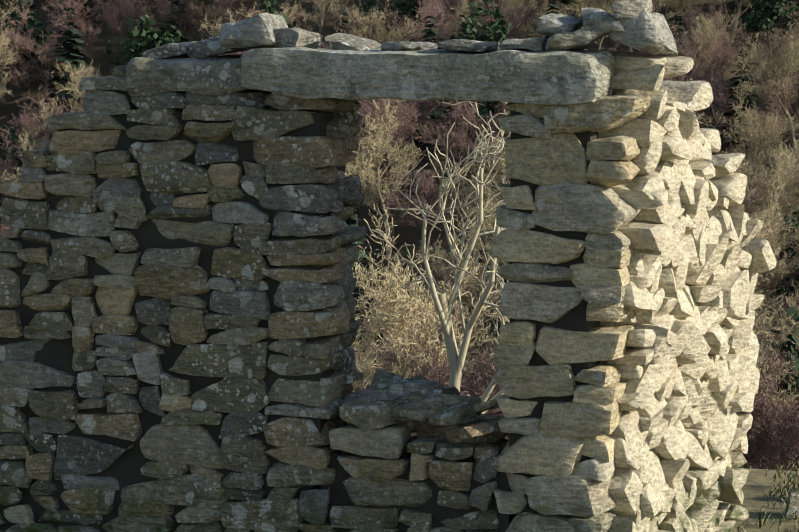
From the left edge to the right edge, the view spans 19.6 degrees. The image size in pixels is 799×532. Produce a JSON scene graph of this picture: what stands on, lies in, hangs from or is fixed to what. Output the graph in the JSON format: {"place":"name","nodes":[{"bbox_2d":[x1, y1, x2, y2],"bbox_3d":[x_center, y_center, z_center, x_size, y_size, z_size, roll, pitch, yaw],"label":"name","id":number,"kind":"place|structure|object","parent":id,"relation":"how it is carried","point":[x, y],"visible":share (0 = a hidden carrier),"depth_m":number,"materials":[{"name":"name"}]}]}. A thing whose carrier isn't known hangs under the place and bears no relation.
{"place":"outdoors","nodes":[
{"label":"outdoors","id":0,"kind":"place"},
{"bbox_2d":[0,0,798,531],"bbox_3d":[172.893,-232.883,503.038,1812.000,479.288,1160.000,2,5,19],"label":"terrain","id":1,"kind":"structure","parent":0,"point":[404,234],"depth_m":273.80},
{"bbox_2d":[0,0,16,33],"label":"conifer tree","id":2,"kind":"object","parent":1,"relation":"on","point":[2,5],"visible":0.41,"depth_m":316.73,"materials":[{"name":"green plant"}]},
{"bbox_2d":[0,9,20,102],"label":"pale tree","id":3,"kind":"object","parent":1,"relation":"on","point":[2,91],"visible":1,"depth_m":295.79,"materials":[{"name":"beige plant"}]},
{"bbox_2d":[0,123,29,181],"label":"shrub","id":4,"kind":"object","parent":1,"relation":"on","point":[11,143],"visible":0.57,"depth_m":278.65,"materials":[{"name":"green plant"}]},
{"bbox_2d":[0,126,29,197],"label":"shrub","id":5,"kind":"object","parent":1,"relation":"on","point":[8,164],"visible":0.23,"depth_m":271.96,"materials":[{"name":"brown plant"}]},
{"bbox_2d":[0,126,39,200],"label":"shrub","id":6,"kind":"object","parent":1,"relation":"on","point":[24,149],"visible":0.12,"depth_m":267.12,"materials":[{"name":"beige plant"}]},
{"bbox_2d":[11,0,46,39],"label":"conifer tree","id":7,"kind":"object","parent":1,"relation":"on","point":[33,13],"visible":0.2,"depth_m":313.63,"materials":[{"name":"green plant"}]},
{"bbox_2d":[1,0,60,88],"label":"conifer tree","id":8,"kind":"object","parent":1,"relation":"on","point":[31,22],"visible":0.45,"depth_m":305.42,"materials":[{"name":"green plant"}]},
{"bbox_2d":[0,0,63,102],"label":"birch tree","id":9,"kind":"object","parent":1,"relation":"on","point":[26,45],"visible":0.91,"depth_m":300.35,"materials":[{"name":"brown plant"}]},
{"bbox_2d":[7,84,57,150],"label":"birch tree","id":10,"kind":"object","parent":1,"relation":"on","point":[24,123],"visible":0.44,"depth_m":283.54,"materials":[{"name":"brown plant"}]},
{"bbox_2d":[24,97,61,149],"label":"shrub","id":11,"kind":"object","parent":1,"relation":"on","point":[45,117],"visible":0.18,"depth_m":278.75,"materials":[{"name":"beige plant"}]},
{"bbox_2d":[22,94,68,140],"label":"birch tree","id":12,"kind":"object","parent":1,"relation":"on","point":[45,132],"visible":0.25,"depth_m":278.17,"materials":[{"name":"brown plant"}]},
{"bbox_2d":[43,7,92,109],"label":"conifer tree","id":13,"kind":"object","parent":1,"relation":"on","point":[69,53],"visible":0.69,"depth_m":299.18,"materials":[{"name":"green plant"}]},
{"bbox_2d":[43,68,98,130],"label":"birch tree","id":14,"kind":"object","parent":1,"relation":"on","point":[72,99],"visible":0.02,"depth_m":272.12,"materials":[{"name":"brown plant"}]},
{"bbox_2d":[41,0,101,48],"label":"birch tree","id":15,"kind":"object","parent":1,"relation":"on","point":[81,25],"visible":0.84,"depth_m":302.31,"materials":[{"name":"brown plant"}]},
{"bbox_2d":[47,60,115,111],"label":"pale tree","id":16,"kind":"object","parent":1,"relation":"on","point":[78,79],"visible":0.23,"depth_m":285.11,"materials":[{"name":"beige plant"}]},
{"bbox_2d":[74,0,107,21],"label":"conifer tree","id":17,"kind":"object","parent":1,"relation":"on","point":[90,3],"visible":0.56,"depth_m":317.53,"materials":[{"name":"green plant"}]},
{"bbox_2d":[87,0,158,63],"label":"birch tree","id":18,"kind":"object","parent":1,"relation":"on","point":[110,14],"visible":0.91,"depth_m":304.06,"materials":[{"name":"brown plant"}]},
{"bbox_2d":[104,14,191,65],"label":"bush","id":19,"kind":"object","parent":1,"relation":"on","point":[152,39],"visible":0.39,"depth_m":290.12,"materials":[{"name":"green plant"}]},
{"bbox_2d":[161,0,195,42],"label":"conifer tree","id":20,"kind":"object","parent":1,"relation":"on","point":[184,36],"visible":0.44,"depth_m":301.42,"materials":[{"name":"green plant"}]},
{"bbox_2d":[157,0,210,41],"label":"birch tree","id":21,"kind":"object","parent":1,"relation":"on","point":[186,15],"visible":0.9,"depth_m":301.13,"materials":[{"name":"brown plant"}]},
{"bbox_2d":[206,0,272,31],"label":"birch tree","id":22,"kind":"object","parent":1,"relation":"on","point":[226,3],"visible":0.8,"depth_m":299.41,"materials":[{"name":"brown plant"}]},
{"bbox_2d":[198,0,312,55],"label":"pale tree","id":23,"kind":"object","parent":1,"relation":"on","point":[250,16],"visible":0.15,"depth_m":286.30,"materials":[{"name":"beige plant"}]},
{"bbox_2d":[236,0,296,53],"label":"shrub","id":24,"kind":"object","parent":1,"relation":"on","point":[269,8],"visible":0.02,"depth_m":284.03,"materials":[{"name":"green plant"}]},
{"bbox_2d":[280,3,306,29],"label":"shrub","id":25,"kind":"object","parent":1,"relation":"on","point":[296,17],"visible":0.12,"depth_m":288.48,"materials":[{"name":"brown plant"}]},
{"bbox_2d":[0,90,600,531],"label":"ruin wall","id":26,"kind":"structure","parent":1,"relation":"on","point":[124,470],"depth_m":10.24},
{"bbox_2d":[287,0,358,45],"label":"pale tree","id":27,"kind":"object","parent":1,"relation":"on","point":[322,8],"visible":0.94,"depth_m":296.76,"materials":[{"name":"beige plant"}]},
{"bbox_2d":[338,1,379,34],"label":"shrub","id":28,"kind":"object","parent":1,"relation":"on","point":[368,7],"visible":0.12,"depth_m":295.41,"materials":[{"name":"green plant"}]},
{"bbox_2d":[346,124,376,225],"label":"birch tree","id":29,"kind":"object","parent":1,"relation":"on","point":[363,166],"visible":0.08,"depth_m":253.73,"materials":[{"name":"brown plant"}]},
{"bbox_2d":[346,206,378,351],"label":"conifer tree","id":30,"kind":"object","parent":1,"relation":"on","point":[351,220],"visible":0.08,"depth_m":228.55,"materials":[{"name":"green plant"}]},
{"bbox_2d":[334,3,422,101],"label":"pale tree","id":31,"kind":"object","parent":1,"relation":"on","point":[383,31],"visible":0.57,"depth_m":280.13,"materials":[{"name":"beige plant"}]},
{"bbox_2d":[344,0,412,101],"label":"birch tree","id":32,"kind":"object","parent":1,"relation":"on","point":[369,25],"visible":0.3,"depth_m":283.62,"materials":[{"name":"brown plant"}]},
{"bbox_2d":[359,158,408,248],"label":"birch tree","id":33,"kind":"object","parent":1,"relation":"on","point":[388,210],"visible":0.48,"depth_m":249.25,"materials":[{"name":"brown plant"}]},
{"bbox_2d":[346,99,425,258],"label":"pale tree","id":34,"kind":"object","parent":1,"relation":"on","point":[374,186],"visible":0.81,"depth_m":247.01,"materials":[{"name":"beige plant"}]},
{"bbox_2d":[353,98,423,203],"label":"birch tree","id":35,"kind":"object","parent":1,"relation":"on","point":[401,114],"visible":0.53,"depth_m":252.63,"materials":[{"name":"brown plant"}]},
{"bbox_2d":[357,98,419,181],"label":"pale tree","id":36,"kind":"object","parent":1,"relation":"on","point":[388,126],"visible":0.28,"depth_m":259.24,"materials":[{"name":"beige plant"}]},
{"bbox_2d":[356,0,425,41],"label":"conifer tree","id":37,"kind":"object","parent":1,"relation":"on","point":[407,11],"visible":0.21,"depth_m":293.62,"materials":[{"name":"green plant"}]},
{"bbox_2d":[0,0,798,531],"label":"ruin wall stones","id":38,"kind":"object","parent":1,"relation":"on","point":[650,420],"visible":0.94,"depth_m":10.10,"materials":[{"name":"stone"}]},
{"bbox_2d":[360,274,440,372],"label":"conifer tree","id":39,"kind":"object","parent":1,"relation":"on","point":[378,337],"visible":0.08,"depth_m":222.98,"materials":[{"name":"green plant"}]},
{"bbox_2d":[353,293,449,391],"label":"birch tree","id":40,"kind":"object","parent":1,"relation":"on","point":[391,354],"visible":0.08,"depth_m":144.80,"materials":[{"name":"brown plant"}]},
{"bbox_2d":[387,99,428,151],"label":"conifer tree","id":41,"kind":"object","parent":1,"relation":"on","point":[415,143],"visible":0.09,"depth_m":266.97,"materials":[{"name":"green plant"}]},
{"bbox_2d":[400,0,426,41],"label":"conifer tree","id":42,"kind":"object","parent":1,"relation":"on","point":[414,4],"visible":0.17,"depth_m":299.96,"materials":[{"name":"green plant"}]},
{"bbox_2d":[382,98,451,166],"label":"birch tree","id":43,"kind":"object","parent":1,"relation":"on","point":[428,107],"visible":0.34,"depth_m":262.96,"materials":[{"name":"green plant"}]},
{"bbox_2d":[347,288,487,391],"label":"pale tree","id":44,"kind":"object","parent":1,"relation":"on","point":[366,337],"visible":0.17,"depth_m":150.39,"materials":[{"name":"beige plant"}]},
{"bbox_2d":[383,157,459,268],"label":"birch tree","id":45,"kind":"object","parent":1,"relation":"on","point":[422,186],"visible":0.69,"depth_m":241.41,"materials":[{"name":"brown plant"}]},
{"bbox_2d":[381,0,465,49],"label":"birch tree","id":46,"kind":"object","parent":1,"relation":"on","point":[446,37],"visible":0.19,"depth_m":279.10,"materials":[{"name":"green plant"}]},
{"bbox_2d":[386,0,461,48],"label":"birch tree","id":47,"kind":"object","parent":1,"relation":"on","point":[428,7],"visible":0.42,"depth_m":283.97,"materials":[{"name":"brown plant"}]},
{"bbox_2d":[352,206,507,391],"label":"pale tree","id":48,"kind":"object","parent":1,"relation":"on","point":[402,317],"visible":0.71,"depth_m":136.35,"materials":[{"name":"beige plant"}]},
{"bbox_2d":[409,16,458,118],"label":"conifer tree","id":49,"kind":"object","parent":1,"relation":"on","point":[430,33],"visible":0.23,"depth_m":274.89,"materials":[{"name":"green plant"}]},
{"bbox_2d":[399,251,469,362],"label":"birch tree","id":50,"kind":"object","parent":1,"relation":"on","point":[449,282],"visible":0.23,"depth_m":224.74,"materials":[{"name":"brown plant"}]},
{"bbox_2d":[364,101,510,413],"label":"bare tree","id":51,"kind":"object","parent":1,"relation":"on","point":[444,308],"visible":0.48,"depth_m":72.20,"materials":[{"name":"beige plant"}]},
{"bbox_2d":[421,0,475,40],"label":"birch tree","id":52,"kind":"object","parent":1,"relation":"on","point":[446,2],"visible":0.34,"depth_m":290.67,"materials":[{"name":"brown plant"}]},
{"bbox_2d":[404,335,503,415],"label":"birch tree","id":53,"kind":"object","parent":1,"relation":"on","point":[478,390],"visible":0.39,"depth_m":133.11,"materials":[{"name":"brown plant"}]},
{"bbox_2d":[413,200,497,367],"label":"pale tree","id":54,"kind":"object","parent":1,"relation":"on","point":[443,263],"visible":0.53,"depth_m":224.99,"materials":[{"name":"beige plant"}]},
{"bbox_2d":[410,99,505,213],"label":"birch tree","id":55,"kind":"object","parent":1,"relation":"on","point":[455,146],"visible":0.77,"depth_m":249.84,"materials":[{"name":"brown plant"}]},
{"bbox_2d":[411,310,508,438],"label":"birch tree","id":56,"kind":"object","parent":1,"relation":"on","point":[465,357],"visible":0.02,"depth_m":149.05,"materials":[{"name":"brown plant"}]},
{"bbox_2d":[426,267,501,350],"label":"shrub","id":57,"kind":"object","parent":1,"relation":"on","point":[470,311],"visible":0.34,"depth_m":225.65,"materials":[{"name":"beige plant"}]},
{"bbox_2d":[441,2,487,136],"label":"conifer tree","id":58,"kind":"object","parent":1,"relation":"on","point":[467,29],"visible":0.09,"depth_m":267.29,"materials":[{"name":"green plant"}]},
{"bbox_2d":[427,335,502,415],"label":"shrub","id":59,"kind":"object","parent":1,"relation":"on","point":[496,392],"visible":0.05,"depth_m":141.45,"materials":[{"name":"brown plant"}]},
{"bbox_2d":[434,150,506,272],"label":"shrub","id":60,"kind":"object","parent":1,"relation":"on","point":[464,193],"visible":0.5,"depth_m":241.94,"materials":[{"name":"beige plant"}]},
{"bbox_2d":[441,0,505,38],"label":"shrub","id":61,"kind":"object","parent":1,"relation":"on","point":[464,4],"visible":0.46,"depth_m":286.19,"materials":[{"name":"beige plant"}]},
{"bbox_2d":[447,0,499,35],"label":"shrub","id":62,"kind":"object","parent":1,"relation":"on","point":[454,3],"visible":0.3,"depth_m":290.79,"materials":[{"name":"brown plant"}]},
{"bbox_2d":[465,318,501,361],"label":"shrub","id":63,"kind":"object","parent":1,"relation":"on","point":[491,343],"visible":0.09,"depth_m":219.34,"materials":[{"name":"beige plant"}]},
{"bbox_2d":[465,179,507,318],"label":"shrub","id":64,"kind":"object","parent":1,"relation":"on","point":[489,245],"visible":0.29,"depth_m":233.55,"materials":[{"name":"beige plant"}]},
{"bbox_2d":[462,0,511,42],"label":"shrub","id":65,"kind":"object","parent":1,"relation":"on","point":[496,13],"visible":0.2,"depth_m":275.30,"materials":[{"name":"green plant"}]},
{"bbox_2d":[466,109,509,204],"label":"shrub","id":66,"kind":"object","parent":1,"relation":"on","point":[495,134],"visible":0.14,"depth_m":252.93,"materials":[{"name":"brown plant"}]},
{"bbox_2d":[471,135,509,201],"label":"shrub","id":67,"kind":"object","parent":1,"relation":"on","point":[501,163],"visible":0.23,"depth_m":246.98,"materials":[{"name":"beige plant"}]},
{"bbox_2d":[476,20,513,130],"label":"shrub","id":68,"kind":"object","parent":1,"relation":"on","point":[485,109],"visible":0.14,"depth_m":259.61,"materials":[{"name":"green plant"}]},
{"bbox_2d":[474,0,540,38],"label":"shrub","id":69,"kind":"object","parent":1,"relation":"on","point":[516,2],"visible":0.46,"depth_m":285.47,"materials":[{"name":"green plant"}]},
{"bbox_2d":[481,0,534,38],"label":"shrub","id":70,"kind":"object","parent":1,"relation":"on","point":[516,23],"visible":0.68,"depth_m":278.51,"materials":[{"name":"brown plant"}]},
{"bbox_2d":[498,0,544,38],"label":"shrub","id":71,"kind":"object","parent":1,"relation":"on","point":[531,13],"visible":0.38,"depth_m":288.11,"materials":[{"name":"brown plant"}]},
{"bbox_2d":[521,0,571,37],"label":"shrub","id":72,"kind":"object","parent":1,"relation":"on","point":[545,13],"visible":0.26,"depth_m":279.11,"materials":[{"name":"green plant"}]},
{"bbox_2d":[521,0,588,17],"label":"shrub","id":73,"kind":"object","parent":1,"relation":"on","point":[565,2],"visible":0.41,"depth_m":288.64,"materials":[{"name":"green plant"}]},
{"bbox_2d":[556,0,628,49],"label":"shrub","id":74,"kind":"object","parent":1,"relation":"on","point":[590,5],"visible":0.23,"depth_m":279.55,"materials":[{"name":"beige plant"}]},
{"bbox_2d":[609,0,691,80],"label":"shrub","id":75,"kind":"object","parent":1,"relation":"on","point":[642,52],"visible":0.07,"depth_m":266.94,"materials":[{"name":"brown plant"}]},
{"bbox_2d":[668,14,695,80],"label":"shrub","id":76,"kind":"object","parent":1,"relation":"on","point":[678,16],"visible":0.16,"depth_m":270.71,"materials":[{"name":"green plant"}]},
{"bbox_2d":[661,0,704,45],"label":"shrub","id":77,"kind":"object","parent":1,"relation":"on","point":[681,4],"visible":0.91,"depth_m":285.05,"materials":[{"name":"beige plant"}]},
{"bbox_2d":[635,7,746,82],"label":"shrub","id":78,"kind":"object","parent":1,"relation":"on","point":[708,24],"visible":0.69,"depth_m":265.24,"materials":[{"name":"beige plant"}]},
{"bbox_2d":[657,26,737,154],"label":"shrub","id":79,"kind":"object","parent":1,"relation":"on","point":[721,94],"visible":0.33,"depth_m":262.67,"materials":[{"name":"brown plant"}]},
{"bbox_2d":[670,25,734,121],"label":"birch tree","id":80,"kind":"object","parent":1,"relation":"on","point":[719,62],"visible":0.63,"depth_m":267.02,"materials":[{"name":"brown plant"}]},
{"bbox_2d":[674,0,730,55],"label":"shrub","id":81,"kind":"object","parent":1,"relation":"on","point":[690,16],"visible":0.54,"depth_m":279.54,"materials":[{"name":"brown plant"}]},
{"bbox_2d":[696,16,754,102],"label":"birch tree","id":82,"kind":"object","parent":1,"relation":"on","point":[734,51],"visible":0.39,"depth_m":272.09,"materials":[{"name":"brown plant"}]},
{"bbox_2d":[717,0,754,42],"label":"pale tree","id":83,"kind":"object","parent":1,"relation":"on","point":[739,14],"visible":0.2,"depth_m":287.90,"materials":[{"name":"beige plant"}]},
{"bbox_2d":[719,49,764,143],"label":"conifer tree","id":84,"kind":"object","parent":1,"relation":"on","point":[744,101],"visible":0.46,"depth_m":263.14,"materials":[{"name":"green plant"}]},
{"bbox_2d":[735,158,770,209],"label":"shrub","id":85,"kind":"object","parent":1,"relation":"on","point":[743,172],"visible":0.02,"depth_m":234.83,"materials":[{"name":"beige plant"}]},
{"bbox_2d":[715,83,795,212],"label":"shrub","id":86,"kind":"object","parent":1,"relation":"on","point":[768,133],"visible":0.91,"depth_m":248.10,"materials":[{"name":"beige plant"}]},
{"bbox_2d":[723,453,798,531],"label":"grass tufts","id":87,"kind":"object","parent":1,"relation":"on","point":[786,487],"visible":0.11,"depth_m":12.55,"materials":[{"name":"green plant"}]},
{"bbox_2d":[734,101,789,166],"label":"shrub","id":88,"kind":"object","parent":1,"relation":"on","point":[771,108],"visible":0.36,"depth_m":259.04,"materials":[{"name":"brown plant"}]},
{"bbox_2d":[726,138,798,228],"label":"shrub","id":89,"kind":"object","parent":1,"relation":"on","point":[790,156],"visible":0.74,"depth_m":237.81,"materials":[{"name":"beige plant"}]},
{"bbox_2d":[735,168,791,257],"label":"shrub","id":90,"kind":"object","parent":1,"relation":"on","point":[753,197],"visible":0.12,"depth_m":233.43,"materials":[{"name":"brown plant"}]},
{"bbox_2d":[730,11,798,161],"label":"shrub","id":91,"kind":"object","parent":1,"relation":"on","point":[788,66],"visible":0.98,"depth_m":259.70,"materials":[{"name":"beige plant"}]},
{"bbox_2d":[732,323,798,470],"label":"shrub","id":92,"kind":"object","parent":1,"relation":"on","point":[757,407],"visible":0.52,"depth_m":145.33,"materials":[{"name":"brown plant"}]},
{"bbox_2d":[738,0,798,56],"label":"shrub","id":93,"kind":"object","parent":1,"relation":"on","point":[765,15],"visible":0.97,"depth_m":280.36,"materials":[{"name":"green plant"}]},
{"bbox_2d":[740,306,798,470],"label":"tree","id":94,"kind":"object","parent":1,"relation":"on","point":[790,347],"visible":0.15,"depth_m":154.16,"materials":[{"name":"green plant"}]},
{"bbox_2d":[741,349,798,470],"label":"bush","id":95,"kind":"object","parent":1,"relation":"on","point":[795,450],"visible":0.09,"depth_m":151.32,"materials":[{"name":"brown plant"}]},
{"bbox_2d":[743,20,798,130],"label":"shrub","id":96,"kind":"object","parent":1,"relation":"on","point":[787,98],"visible":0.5,"depth_m":261.70,"materials":[{"name":"brown plant"}]},
{"bbox_2d":[743,350,798,457],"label":"shrub","id":97,"kind":"object","parent":1,"relation":"on","point":[783,390],"visible":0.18,"depth_m":148.74,"materials":[{"name":"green plant"}]},
{"bbox_2d":[753,242,788,328],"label":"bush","id":98,"kind":"object","parent":1,"relation":"on","point":[767,284],"visible":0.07,"depth_m":224.13,"materials":[{"name":"beige plant"}]},
{"bbox_2d":[747,177,798,348],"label":"shrub","id":99,"kind":"object","parent":1,"relation":"on","point":[772,234],"visible":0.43,"depth_m":228.03,"materials":[{"name":"beige plant"}]},
{"bbox_2d":[751,393,798,470],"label":"shrub","id":100,"kind":"object","parent":1,"relation":"on","point":[786,431],"visible":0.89,"depth_m":144.26,"materials":[{"name":"brown plant"}]},
{"bbox_2d":[752,275,798,369],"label":"shrub","id":101,"kind":"object","parent":1,"relation":"on","point":[769,323],"visible":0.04,"depth_m":133.25,"materials":[{"name":"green plant"}]},
{"bbox_2d":[754,228,797,338],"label":"shrub","id":102,"kind":"object","parent":1,"relation":"on","point":[770,289],"visible":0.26,"depth_m":227.17,"materials":[{"name":"brown plant"}]},
{"bbox_2d":[754,281,798,365],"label":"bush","id":103,"kind":"object","parent":1,"relation":"on","point":[765,344],"visible":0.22,"depth_m":212.65,"materials":[{"name":"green plant"}]},
{"bbox_2d":[754,305,798,468],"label":"shrub","id":104,"kind":"object","parent":1,"relation":"on","point":[768,357],"visible":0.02,"depth_m":169.94,"materials":[{"name":"beige plant"}]},
{"bbox_2d":[755,27,798,94],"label":"shrub","id":105,"kind":"object","parent":1,"relation":"on","point":[767,41],"visible":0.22,"depth_m":268.54,"materials":[{"name":"brown plant"}]},
{"bbox_2d":[755,287,798,376],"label":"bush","id":106,"kind":"object","parent":1,"relation":"on","point":[776,302],"visible":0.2,"depth_m":212.21,"materials":[{"name":"beige plant"}]},
{"bbox_2d":[769,204,798,337],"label":"shrub","id":107,"kind":"object","parent":1,"relation":"on","point":[789,288],"visible":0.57,"depth_m":229.81,"materials":[{"name":"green plant"}]},
{"bbox_2d":[770,291,798,334],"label":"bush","id":108,"kind":"object","parent":1,"relation":"on","point":[786,307],"visible":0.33,"depth_m":225.29,"materials":[{"name":"brown plant"}]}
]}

